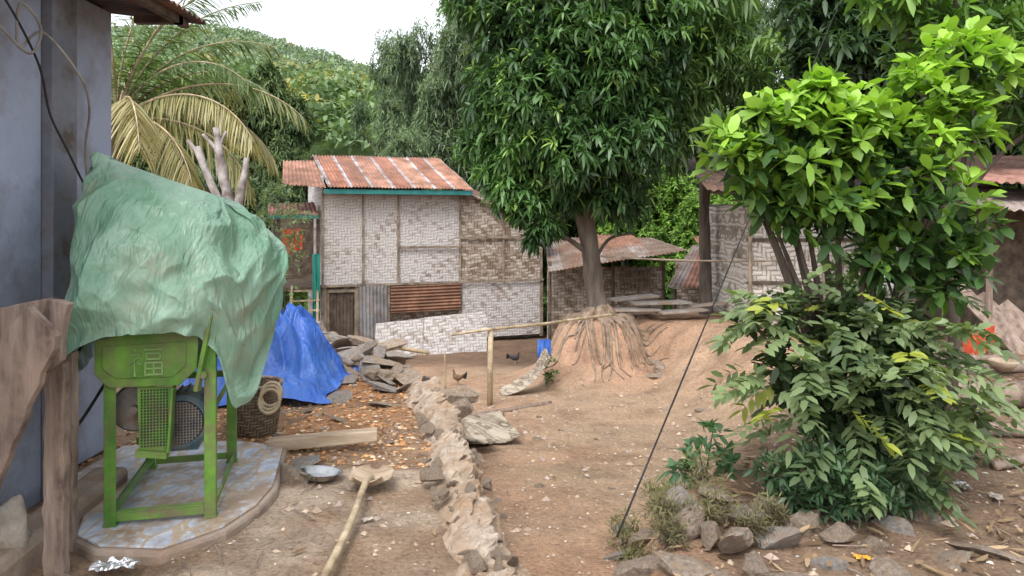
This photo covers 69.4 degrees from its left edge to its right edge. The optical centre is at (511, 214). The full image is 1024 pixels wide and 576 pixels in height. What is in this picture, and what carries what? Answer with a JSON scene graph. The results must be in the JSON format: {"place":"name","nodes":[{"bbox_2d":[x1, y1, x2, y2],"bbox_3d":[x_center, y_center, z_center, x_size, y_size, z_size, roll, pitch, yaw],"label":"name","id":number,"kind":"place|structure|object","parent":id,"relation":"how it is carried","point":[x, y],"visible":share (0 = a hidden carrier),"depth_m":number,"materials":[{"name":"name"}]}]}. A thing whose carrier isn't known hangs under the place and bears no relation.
{"place":"outdoors","nodes":[
{"label":"outdoors","id":0,"kind":"place"},
{"bbox_2d":[111,0,783,82],"label":"sky","id":1,"kind":"structure","parent":0,"point":[348,28],"materials":[{"name":"white"}]},
{"bbox_2d":[26,114,1023,575],"bbox_3d":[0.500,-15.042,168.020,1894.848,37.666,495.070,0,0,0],"label":"ground","id":2,"kind":"structure","parent":0,"point":[404,556],"depth_m":5.09,"materials":[{"name":"soil"}]},
{"bbox_2d":[0,298,78,575],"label":"wooden fence","id":3,"kind":"object","parent":2,"relation":"on","point":[33,344],"visible":0.98,"depth_m":3.21,"materials":[{"name":"brown wood"}]},
{"bbox_2d":[0,0,205,575],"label":"plaster house","id":4,"kind":"structure","parent":2,"relation":"on","point":[55,93],"depth_m":4.12,"materials":[{"name":"grey paint"}]},
{"bbox_2d":[0,494,31,549],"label":"white sack","id":5,"kind":"object","parent":4,"relation":"on","point":[15,531],"visible":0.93,"depth_m":3.27,"materials":[{"name":"fabric"}]},
{"bbox_2d":[88,556,141,571],"bbox_3d":[-1.760,1.552,3.285,0.200,0.033,0.090,0,0,0],"label":"foil wrapper","id":6,"kind":"object","parent":2,"relation":"on","point":[112,562],"visible":1,"depth_m":3.29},
{"bbox_2d":[111,84,242,181],"bbox_3d":[-13.125,-0.169,26.980,6.294,9.017,6.584,0,0,-12],"label":"forest tree","id":7,"kind":"object","parent":2,"relation":"on","point":[138,161],"visible":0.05,"depth_m":25.24,"materials":[{"name":"green plant"}]},
{"bbox_2d":[73,441,287,564],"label":"tiled slab","id":8,"kind":"structure","parent":2,"relation":"on","point":[249,495],"depth_m":3.94,"materials":[{"name":"concrete"}]},
{"bbox_2d":[77,315,237,527],"bbox_3d":[-1.874,0.856,4.113,0.758,1.352,1.040,0,0,0],"label":"threshing machine","id":9,"kind":"object","parent":8,"relation":"on","point":[163,421],"visible":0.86,"depth_m":3.69,"materials":[{"name":"green paint"}]},
{"bbox_2d":[62,151,287,407],"bbox_3d":[-1.802,0.331,4.062,1.075,1.356,1.169,0,0,-12],"label":"green tarpaulin","id":10,"kind":"object","parent":9,"relation":"on","point":[150,253],"visible":0.98,"depth_m":3.76,"materials":[{"name":"plastic"}]},
{"bbox_2d":[111,0,312,209],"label":"coconut palm","id":11,"kind":"object","parent":2,"relation":"on","point":[151,129],"visible":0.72,"depth_m":12.78,"materials":[{"name":"green plant"}]},
{"bbox_2d":[186,127,249,204],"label":"pruned tree","id":12,"kind":"object","parent":2,"relation":"on","point":[223,178],"visible":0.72,"depth_m":10.94,"materials":[{"name":"grey plant"}]},
{"bbox_2d":[195,152,270,220],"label":"forest tree","id":13,"kind":"object","parent":2,"relation":"on","point":[213,173],"visible":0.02,"depth_m":22.26,"materials":[{"name":"green plant"}]},
{"bbox_2d":[214,89,271,182],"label":"forest tree","id":14,"kind":"object","parent":2,"relation":"on","point":[242,157],"visible":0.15,"depth_m":30.57,"materials":[{"name":"green plant"}]},
{"bbox_2d":[80,364,431,468],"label":"wood chips","id":15,"kind":"object","parent":2,"relation":"on","point":[379,442],"visible":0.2,"depth_m":5.53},
{"bbox_2d":[237,375,283,438],"bbox_3d":[-1.860,1.395,5.350,0.402,0.389,0.402,0,0,0],"label":"wicker basket","id":16,"kind":"object","parent":2,"relation":"on","point":[253,421],"visible":0.42,"depth_m":5.20,"materials":[{"name":"brown wicker"}]},
{"bbox_2d":[257,381,282,414],"bbox_3d":[-1.680,1.270,5.140,0.163,0.214,0.124,0,0,0],"label":"rope coil","id":17,"kind":"object","parent":16,"relation":"hanging from","point":[275,406],"visible":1,"depth_m":5.13,"materials":[{"name":"beige fabric"}]},
{"bbox_2d":[204,58,318,175],"bbox_3d":[-10.953,-1.422,31.898,5.878,10.410,5.619,0,0,-28],"label":"forest tree","id":18,"kind":"object","parent":2,"relation":"on","point":[268,79],"visible":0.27,"depth_m":30.80,"materials":[{"name":"green plant"}]},
{"bbox_2d":[220,182,305,294],"bbox_3d":[-7.047,1.268,20.582,3.280,4.493,3.807,0,0,36],"label":"forest tree","id":19,"kind":"object","parent":2,"relation":"on","point":[259,205],"visible":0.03,"depth_m":20.41,"materials":[{"name":"green plant"}]},
{"bbox_2d":[178,303,358,405],"bbox_3d":[-2.308,1.201,6.853,1.602,0.757,1.569,0,0,0],"label":"blue tarpaulin","id":20,"kind":"object","parent":2,"relation":"on","point":[304,361],"visible":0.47,"depth_m":6.59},
{"bbox_2d":[252,135,316,304],"bbox_3d":[-8.107,0.682,25.937,3.292,6.872,3.147,0,0,3],"label":"forest tree","id":21,"kind":"object","parent":2,"relation":"on","point":[279,154],"visible":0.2,"depth_m":25.22,"materials":[{"name":"green plant"}]},
{"bbox_2d":[251,178,318,311],"bbox_3d":[-4.132,1.051,13.004,1.504,3.412,0.938,0,0,0],"label":"thorny shrub","id":22,"kind":"object","parent":2,"relation":"on","point":[300,232],"visible":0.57,"depth_m":13.00,"materials":[{"name":"green plant"}]},
{"bbox_2d":[111,22,476,154],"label":"hill forest","id":23,"kind":"object","parent":2,"relation":"on","point":[330,84],"visible":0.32,"depth_m":71.48,"materials":[{"name":"plant"}]},
{"bbox_2d":[279,463,308,484],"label":"stone","id":24,"kind":"object","parent":2,"relation":"on","point":[291,475],"visible":0.77,"depth_m":4.39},
{"bbox_2d":[291,454,320,467],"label":"stone","id":25,"kind":"object","parent":2,"relation":"on","point":[301,461],"visible":0.84,"depth_m":4.70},
{"bbox_2d":[298,465,342,481],"bbox_3d":[-1.157,1.565,4.453,0.270,0.051,0.270,5,-6,0],"label":"metal bowl","id":26,"kind":"object","parent":2,"relation":"on","point":[320,473],"visible":1,"depth_m":4.52,"materials":[{"name":"metal"}]},
{"bbox_2d":[267,427,376,449],"bbox_3d":[-1.274,1.514,4.990,0.720,0.110,0.100,0,0,-10],"label":"wooden plank","id":27,"kind":"object","parent":2,"relation":"on","point":[326,439],"visible":0.81,"depth_m":4.96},
{"bbox_2d":[322,331,351,348],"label":"stone","id":28,"kind":"object","parent":2,"relation":"on","point":[333,340],"visible":0.35,"depth_m":8.52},
{"bbox_2d":[327,390,351,403],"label":"stone","id":29,"kind":"object","parent":2,"relation":"on","point":[341,396],"visible":0.73,"depth_m":6.32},
{"bbox_2d":[350,355,361,366],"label":"stone","id":30,"kind":"object","parent":2,"relation":"on","point":[354,359],"visible":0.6,"depth_m":7.61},
{"bbox_2d":[338,347,364,366],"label":"stone","id":31,"kind":"object","parent":30,"relation":"on","point":[347,355],"visible":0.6,"depth_m":7.71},
{"bbox_2d":[320,464,393,575],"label":"shovel","id":32,"kind":"object","parent":2,"relation":"on","point":[364,476],"visible":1,"depth_m":4.07,"materials":[{"name":"brown wood"}]},
{"bbox_2d":[347,27,427,155],"bbox_3d":[-5.068,-2.081,31.758,3.578,11.890,4.263,0,0,-38],"label":"forest tree","id":33,"kind":"object","parent":2,"relation":"on","point":[380,81],"visible":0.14,"depth_m":30.97,"materials":[{"name":"green plant"}]},
{"bbox_2d":[375,318,423,355],"bbox_3d":[-2.371,2.632,15.541,1.147,0.837,0.295,0,0,-23],"label":"woven bamboo panel","id":34,"kind":"object","parent":2,"relation":"on","point":[410,331],"visible":0.43,"depth_m":15.61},
{"bbox_2d":[390,368,420,383],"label":"stone","id":35,"kind":"object","parent":2,"relation":"on","point":[407,375],"visible":0.7,"depth_m":6.98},
{"bbox_2d":[268,155,543,340],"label":"bamboo house","id":36,"kind":"structure","parent":2,"relation":"on","point":[387,239],"depth_m":17.10,"materials":[{"name":"wicker"}]},
{"bbox_2d":[313,254,319,318],"bbox_3d":[-4.270,1.620,16.135,0.161,1.539,0.097,0,0,-22],"label":"post","id":37,"kind":"object","parent":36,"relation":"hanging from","point":[316,271],"visible":0.82,"depth_m":16.13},
{"bbox_2d":[330,293,352,336],"bbox_3d":[-3.799,2.325,16.478,0.518,1.150,0.015,0,0,-20],"label":"door","id":38,"kind":"structure","parent":36,"relation":"in","point":[341,305],"depth_m":16.47,"materials":[{"name":"brown wood"}]},
{"bbox_2d":[380,125,448,189],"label":"forest tree","id":39,"kind":"object","parent":2,"relation":"on","point":[408,146],"visible":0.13,"depth_m":22.09,"materials":[{"name":"green plant"}]},
{"bbox_2d":[368,14,465,190],"bbox_3d":[-2.837,-1.549,28.292,4.331,12.348,5.160,0,0,20],"label":"forest tree","id":40,"kind":"object","parent":2,"relation":"on","point":[413,58],"visible":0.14,"depth_m":27.76,"materials":[{"name":"green plant"}]},
{"bbox_2d":[423,311,486,354],"bbox_3d":[-1.212,2.582,15.916,1.500,0.936,0.303,0,0,-19],"label":"woven bamboo panel","id":41,"kind":"object","parent":2,"relation":"on","point":[438,338],"visible":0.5,"depth_m":15.92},
{"bbox_2d":[404,376,530,575],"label":"rubble wall","id":42,"kind":"structure","parent":2,"relation":"on","point":[476,527],"depth_m":4.11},
{"bbox_2d":[419,467,444,481],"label":"stone","id":43,"kind":"object","parent":42,"relation":"on","point":[429,474],"visible":1,"depth_m":4.30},
{"bbox_2d":[436,385,479,403],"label":"stone","id":44,"kind":"object","parent":42,"relation":"on","point":[470,394],"visible":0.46,"depth_m":6.13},
{"bbox_2d":[468,549,488,574],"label":"stone","id":45,"kind":"object","parent":42,"relation":"on","point":[477,563],"visible":1,"depth_m":3.18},
{"bbox_2d":[403,0,547,278],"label":"forest tree","id":46,"kind":"object","parent":2,"relation":"on","point":[434,116],"visible":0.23,"depth_m":24.03,"materials":[{"name":"green plant"}]},
{"bbox_2d":[283,242,676,332],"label":"undergrowth","id":47,"kind":"object","parent":2,"relation":"on","point":[299,295],"depth_m":22.00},
{"bbox_2d":[462,420,499,443],"bbox_3d":[-0.439,1.972,6.907,0.441,0.212,0.658,0,0,-33],"label":"stone slab","id":48,"kind":"object","parent":2,"relation":"on","point":[478,432],"visible":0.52,"depth_m":6.91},
{"bbox_2d":[462,411,520,443],"bbox_3d":[-0.323,2.151,7.503,0.658,0.088,1.029,0,0,-12],"label":"stone slab","id":49,"kind":"object","parent":2,"relation":"on","point":[499,427],"visible":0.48,"depth_m":7.56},
{"bbox_2d":[499,348,550,395],"bbox_3d":[0.163,2.211,10.486,0.719,0.584,0.540,0,0,-9],"label":"bark slab","id":50,"kind":"object","parent":2,"relation":"on","point":[527,379],"visible":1,"depth_m":10.46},
{"bbox_2d":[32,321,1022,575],"bbox_3d":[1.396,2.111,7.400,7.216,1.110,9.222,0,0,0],"label":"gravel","id":51,"kind":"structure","parent":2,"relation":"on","point":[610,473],"depth_m":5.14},
{"bbox_2d":[451,313,614,405],"bbox_3d":[0.489,1.989,10.164,3.100,1.121,0.327,0,0,-42],"label":"bamboo railing","id":52,"kind":"object","parent":2,"relation":"on","point":[490,371],"visible":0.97,"depth_m":9.38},
{"bbox_2d":[453,47,647,258],"bbox_3d":[1.519,-1.542,23.848,6.187,11.605,5.330,0,0,-32],"label":"forest tree","id":53,"kind":"object","parent":2,"relation":"on","point":[574,227],"visible":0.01,"depth_m":23.85,"materials":[{"name":"green plant"}]},
{"bbox_2d":[437,0,730,381],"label":"mango tree","id":54,"kind":"object","parent":2,"relation":"on","point":[568,101],"visible":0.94,"depth_m":11.16,"materials":[{"name":"green plant"}]},
{"bbox_2d":[172,367,1022,575],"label":"twigs","id":55,"kind":"object","parent":2,"relation":"on","point":[858,572],"visible":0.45,"depth_m":3.89,"materials":[{"name":"brown wood"}]},
{"bbox_2d":[172,342,1023,575],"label":"pebbles","id":56,"kind":"object","parent":2,"relation":"on","point":[317,510],"visible":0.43,"depth_m":4.82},
{"bbox_2d":[545,234,687,338],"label":"shed","id":57,"kind":"structure","parent":2,"relation":"on","point":[566,292],"depth_m":17.90,"materials":[{"name":"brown wood"}]},
{"bbox_2d":[620,268,649,289],"bbox_3d":[2.965,1.540,17.820,0.730,0.520,0.040,0,0,0],"label":"lattice window","id":58,"kind":"structure","parent":57,"relation":"in","point":[624,270],"depth_m":17.80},
{"bbox_2d":[603,506,643,550],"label":"dry weed","id":59,"kind":"object","parent":2,"relation":"on","point":[622,529],"visible":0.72,"depth_m":4.35,"materials":[{"name":"green plant"}]},
{"bbox_2d":[228,331,1023,575],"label":"leaf litter","id":60,"kind":"object","parent":2,"relation":"on","point":[808,556],"visible":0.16,"depth_m":3.73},
{"bbox_2d":[580,211,672,308],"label":"forest tree","id":61,"kind":"object","parent":2,"relation":"on","point":[638,232],"visible":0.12,"depth_m":22.39,"materials":[{"name":"green plant"}]},
{"bbox_2d":[611,528,651,570],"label":"dry weed","id":62,"kind":"object","parent":2,"relation":"on","point":[627,554],"visible":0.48,"depth_m":3.69,"materials":[{"name":"green plant"}]},
{"bbox_2d":[611,554,661,575],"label":"stone","id":63,"kind":"object","parent":2,"relation":"on","point":[636,566],"visible":0.75,"depth_m":3.43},
{"bbox_2d":[628,528,657,550],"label":"stone","id":64,"kind":"object","parent":2,"relation":"on","point":[642,533],"visible":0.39,"depth_m":4.01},
{"bbox_2d":[602,160,696,281],"bbox_3d":[4.541,0.879,26.118,4.104,6.354,4.964,0,0,-10],"label":"forest tree","id":65,"kind":"object","parent":2,"relation":"on","point":[672,195],"visible":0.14,"depth_m":25.13,"materials":[{"name":"green plant"}]},
{"bbox_2d":[639,487,687,529],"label":"dry weed","id":66,"kind":"object","parent":2,"relation":"on","point":[672,505],"visible":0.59,"depth_m":3.89,"materials":[{"name":"green plant"}]},
{"bbox_2d":[645,504,695,552],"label":"dry weed","id":67,"kind":"object","parent":2,"relation":"on","point":[671,529],"visible":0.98,"depth_m":3.60,"materials":[{"name":"green plant"}]},
{"bbox_2d":[663,486,696,519],"bbox_3d":[0.926,1.591,4.003,0.193,0.138,0.258,-7,19,-21],"label":"stone","id":68,"kind":"object","parent":2,"relation":"on","point":[683,493],"visible":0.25,"depth_m":4.01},
{"bbox_2d":[658,502,706,541],"bbox_3d":[0.861,1.567,3.721,0.300,0.154,0.169,-23,-9,-9],"label":"stone","id":69,"kind":"object","parent":2,"relation":"on","point":[694,531],"visible":0.46,"depth_m":3.67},
{"bbox_2d":[667,236,699,308],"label":"shed","id":70,"kind":"structure","parent":2,"relation":"on","point":[684,282],"depth_m":15.77,"materials":[{"name":"metal"}]},
{"bbox_2d":[652,551,718,575],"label":"stone","id":71,"kind":"object","parent":2,"relation":"on","point":[681,565],"visible":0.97,"depth_m":3.28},
{"bbox_2d":[655,418,747,489],"bbox_3d":[1.161,1.493,4.587,0.546,0.447,0.320,0,0,0],"label":"broadleaf weed","id":72,"kind":"object","parent":2,"relation":"on","point":[734,458],"visible":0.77,"depth_m":4.57,"materials":[{"name":"green plant"}]},
{"bbox_2d":[677,487,725,535],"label":"dry weed","id":73,"kind":"object","parent":2,"relation":"on","point":[710,510],"visible":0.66,"depth_m":3.72,"materials":[{"name":"green plant"}]},
{"bbox_2d":[665,188,744,288],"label":"forest tree","id":74,"kind":"object","parent":2,"relation":"on","point":[683,238],"visible":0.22,"depth_m":20.08,"materials":[{"name":"green plant"}]},
{"bbox_2d":[679,443,730,497],"bbox_3d":[1.126,1.483,4.303,0.325,0.310,0.326,0,0,0],"label":"dry weed","id":75,"kind":"object","parent":2,"relation":"on","point":[697,464],"visible":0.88,"depth_m":4.29,"materials":[{"name":"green plant"}]},
{"bbox_2d":[700,520,721,549],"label":"stone","id":76,"kind":"object","parent":2,"relation":"on","point":[711,533],"visible":1,"depth_m":3.52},
{"bbox_2d":[683,470,743,527],"bbox_3d":[1.057,1.485,3.832,0.328,0.362,0.311,0,0,44],"label":"dry weed","id":77,"kind":"object","parent":2,"relation":"on","point":[722,498],"visible":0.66,"depth_m":3.83,"materials":[{"name":"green plant"}]},
{"bbox_2d":[646,0,782,255],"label":"forest tree","id":78,"kind":"object","parent":2,"relation":"on","point":[764,4],"visible":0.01,"depth_m":27.86,"materials":[{"name":"green plant"}]},
{"bbox_2d":[656,0,794,314],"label":"slim mango tree","id":79,"kind":"object","parent":2,"relation":"on","point":[755,61],"visible":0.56,"depth_m":11.94,"materials":[{"name":"green plant"}]},
{"bbox_2d":[616,1,839,537],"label":"guy wire","id":80,"kind":"object","parent":2,"relation":"attached to","point":[642,475],"visible":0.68,"depth_m":4.73,"materials":[{"name":"black metal"}]},
{"bbox_2d":[717,527,752,553],"bbox_3d":[1.050,1.524,3.478,0.171,0.114,0.356,-22,-22,13],"label":"stone","id":81,"kind":"object","parent":2,"relation":"on","point":[735,539],"visible":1,"depth_m":3.40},
{"bbox_2d":[669,0,809,193],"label":"forest tree","id":82,"kind":"object","parent":2,"relation":"on","point":[764,19],"depth_m":26.04,"materials":[{"name":"green plant"}]},
{"bbox_2d":[727,502,776,552],"bbox_3d":[1.173,1.522,3.612,0.257,0.263,0.222,0,0,23],"label":"dry weed","id":83,"kind":"object","parent":2,"relation":"on","point":[754,522],"visible":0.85,"depth_m":3.59,"materials":[{"name":"green plant"}]},
{"bbox_2d":[742,550,770,575],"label":"stone","id":84,"kind":"object","parent":2,"relation":"on","point":[754,564],"visible":0.97,"depth_m":3.25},
{"bbox_2d":[742,484,798,526],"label":"dry weed","id":85,"kind":"object","parent":2,"relation":"on","point":[772,514],"visible":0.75,"depth_m":3.73,"materials":[{"name":"green plant"}]},
{"bbox_2d":[751,526,801,549],"bbox_3d":[1.285,1.573,3.612,0.227,0.114,0.356,-17,-10,-33],"label":"stone","id":86,"kind":"object","parent":2,"relation":"on","point":[783,536],"visible":0.77,"depth_m":3.53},
{"bbox_2d":[783,510,823,534],"bbox_3d":[1.476,1.590,3.747,0.275,0.135,0.152,-6,14,-28],"label":"stone","id":87,"kind":"object","parent":2,"relation":"on","point":[803,519],"visible":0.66,"depth_m":3.73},
{"bbox_2d":[809,556,849,571],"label":"stone","id":88,"kind":"object","parent":2,"relation":"on","point":[839,565],"visible":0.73,"depth_m":3.34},
{"bbox_2d":[819,521,855,542],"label":"stone","id":89,"kind":"object","parent":2,"relation":"on","point":[838,531],"visible":1,"depth_m":3.58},
{"bbox_2d":[681,158,1002,324],"bbox_3d":[4.877,0.339,12.113,4.253,2.722,3.435,0,0,0],"label":"bamboo hut","id":90,"kind":"object","parent":2,"relation":"on","point":[750,276],"visible":0.07,"depth_m":11.35,"materials":[{"name":"wicker"}]},
{"bbox_2d":[600,255,794,261],"bbox_3d":[2.800,0.673,11.351,2.888,0.083,0.038,0,0,14],"label":"wooden pole","id":91,"kind":"object","parent":90,"relation":"attached to","point":[659,259],"visible":0.85,"depth_m":11.37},
{"bbox_2d":[797,242,896,378],"bbox_3d":[3.080,0.892,6.643,0.918,1.393,0.797,0,0,-43],"label":"leafy shrub","id":92,"kind":"object","parent":2,"relation":"on","point":[853,284],"visible":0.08,"depth_m":6.66,"materials":[{"name":"green plant"}]},
{"bbox_2d":[742,420,953,524],"bbox_3d":[1.788,1.384,3.895,1.138,0.584,0.560,0,0,0],"label":"bushy plant","id":93,"kind":"object","parent":2,"relation":"on","point":[876,476],"visible":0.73,"depth_m":3.85,"materials":[{"name":"green plant"}]},
{"bbox_2d":[687,14,1023,423],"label":"citrus bush","id":94,"kind":"object","parent":2,"relation":"on","point":[885,208],"visible":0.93,"depth_m":4.23,"materials":[{"name":"green plant"}]},
{"bbox_2d":[696,259,1023,535],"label":"dusty shrub","id":95,"kind":"object","parent":2,"relation":"on","point":[877,387],"visible":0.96,"depth_m":3.98,"materials":[{"name":"green plant"}]},
{"bbox_2d":[856,535,890,555],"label":"stone","id":96,"kind":"object","parent":2,"relation":"on","point":[876,546],"visible":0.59,"depth_m":3.48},
{"bbox_2d":[868,557,911,575],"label":"stone","id":97,"kind":"object","parent":2,"relation":"on","point":[882,566],"visible":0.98,"depth_m":3.28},
{"bbox_2d":[870,515,915,536],"bbox_3d":[1.946,1.618,3.773,0.154,0.127,0.254,-25,6,-33],"label":"stone","id":98,"kind":"object","parent":2,"relation":"on","point":[900,525],"visible":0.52,"depth_m":3.73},
{"bbox_2d":[767,0,1023,311],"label":"broadleaf tree","id":99,"kind":"object","parent":2,"relation":"on","point":[849,47],"visible":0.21,"depth_m":9.35,"materials":[{"name":"green plant"}]},
{"bbox_2d":[905,503,943,525],"bbox_3d":[2.182,1.616,3.905,0.129,0.130,0.236,5,1,-28],"label":"stone","id":100,"kind":"object","parent":2,"relation":"on","point":[919,517],"visible":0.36,"depth_m":3.88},
{"bbox_2d":[843,0,1023,411],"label":"broadleaf tree","id":101,"kind":"object","parent":2,"relation":"on","point":[911,17],"visible":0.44,"depth_m":5.31,"materials":[{"name":"green plant"}]},
{"bbox_2d":[935,550,972,572],"bbox_3d":[1.995,1.592,3.393,0.240,0.037,0.193,-34,-2,41],"label":"stone","id":102,"kind":"object","parent":2,"relation":"on","point":[956,558],"visible":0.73,"depth_m":3.36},
{"bbox_2d":[938,408,1000,471],"bbox_3d":[2.855,1.459,4.752,0.662,0.461,0.440,0,0,-30],"label":"leafy shrub","id":103,"kind":"object","parent":2,"relation":"on","point":[970,458],"visible":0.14,"depth_m":4.68,"materials":[{"name":"green plant"}]},
{"bbox_2d":[917,155,1023,351],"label":"iron roofed house","id":104,"kind":"structure","parent":2,"relation":"on","point":[1009,252],"depth_m":9.30,"materials":[{"name":"brown wood"}]},
{"bbox_2d":[963,326,994,354],"bbox_3d":[5.230,1.416,8.295,0.360,0.352,0.098,0,0,0],"label":"red sack","id":105,"kind":"object","parent":2,"relation":"on","point":[968,348],"visible":0.34,"depth_m":8.30,"materials":[{"name":"fabric"}]},
{"bbox_2d":[939,381,1023,406],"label":"log","id":106,"kind":"object","parent":2,"relation":"on","point":[1015,394],"visible":0.2,"depth_m":6.00,"materials":[{"name":"brown wood"}]},
{"bbox_2d":[948,542,1023,563],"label":"stick","id":107,"kind":"object","parent":2,"relation":"on","point":[999,553],"visible":0.84,"depth_m":3.47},
{"bbox_2d":[958,117,1023,188],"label":"forest tree","id":108,"kind":"object","parent":2,"relation":"on","point":[994,152],"visible":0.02,"depth_m":13.66,"materials":[{"name":"green plant"}]},
{"bbox_2d":[960,284,1023,353],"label":"leaning board","id":109,"kind":"object","parent":2,"relation":"on","point":[1011,340],"visible":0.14,"depth_m":8.50,"materials":[{"name":"brown wood"}]},
{"bbox_2d":[976,292,1023,342],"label":"leaning board","id":110,"kind":"object","parent":2,"relation":"on","point":[1013,325],"visible":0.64,"depth_m":8.56,"materials":[{"name":"brown wood"}]},
{"bbox_2d":[987,357,1019,371],"bbox_3d":[4.850,1.485,7.300,0.280,0.110,0.280,0,0,0],"label":"clay bowl","id":111,"kind":"object","parent":2,"relation":"on","point":[1000,364],"visible":0.94,"depth_m":7.24,"materials":[{"name":"beige ceramic"}]},
{"bbox_2d":[989,455,1023,470],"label":"log","id":112,"kind":"object","parent":2,"relation":"on","point":[994,465],"visible":0.78,"depth_m":4.61,"materials":[{"name":"brown wood"}]},
{"bbox_2d":[995,299,1023,327],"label":"leaning board","id":113,"kind":"object","parent":2,"relation":"on","point":[1012,310],"visible":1,"depth_m":8.62,"materials":[{"name":"brown wood"}]},
{"bbox_2d":[627,300,692,305],"bbox_3d":[2.500,1.480,12.500,1.020,0.030,0.400,0,0,-11],"label":"flat board","id":114,"kind":"object","parent":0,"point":[662,302],"visible":1,"depth_m":12.38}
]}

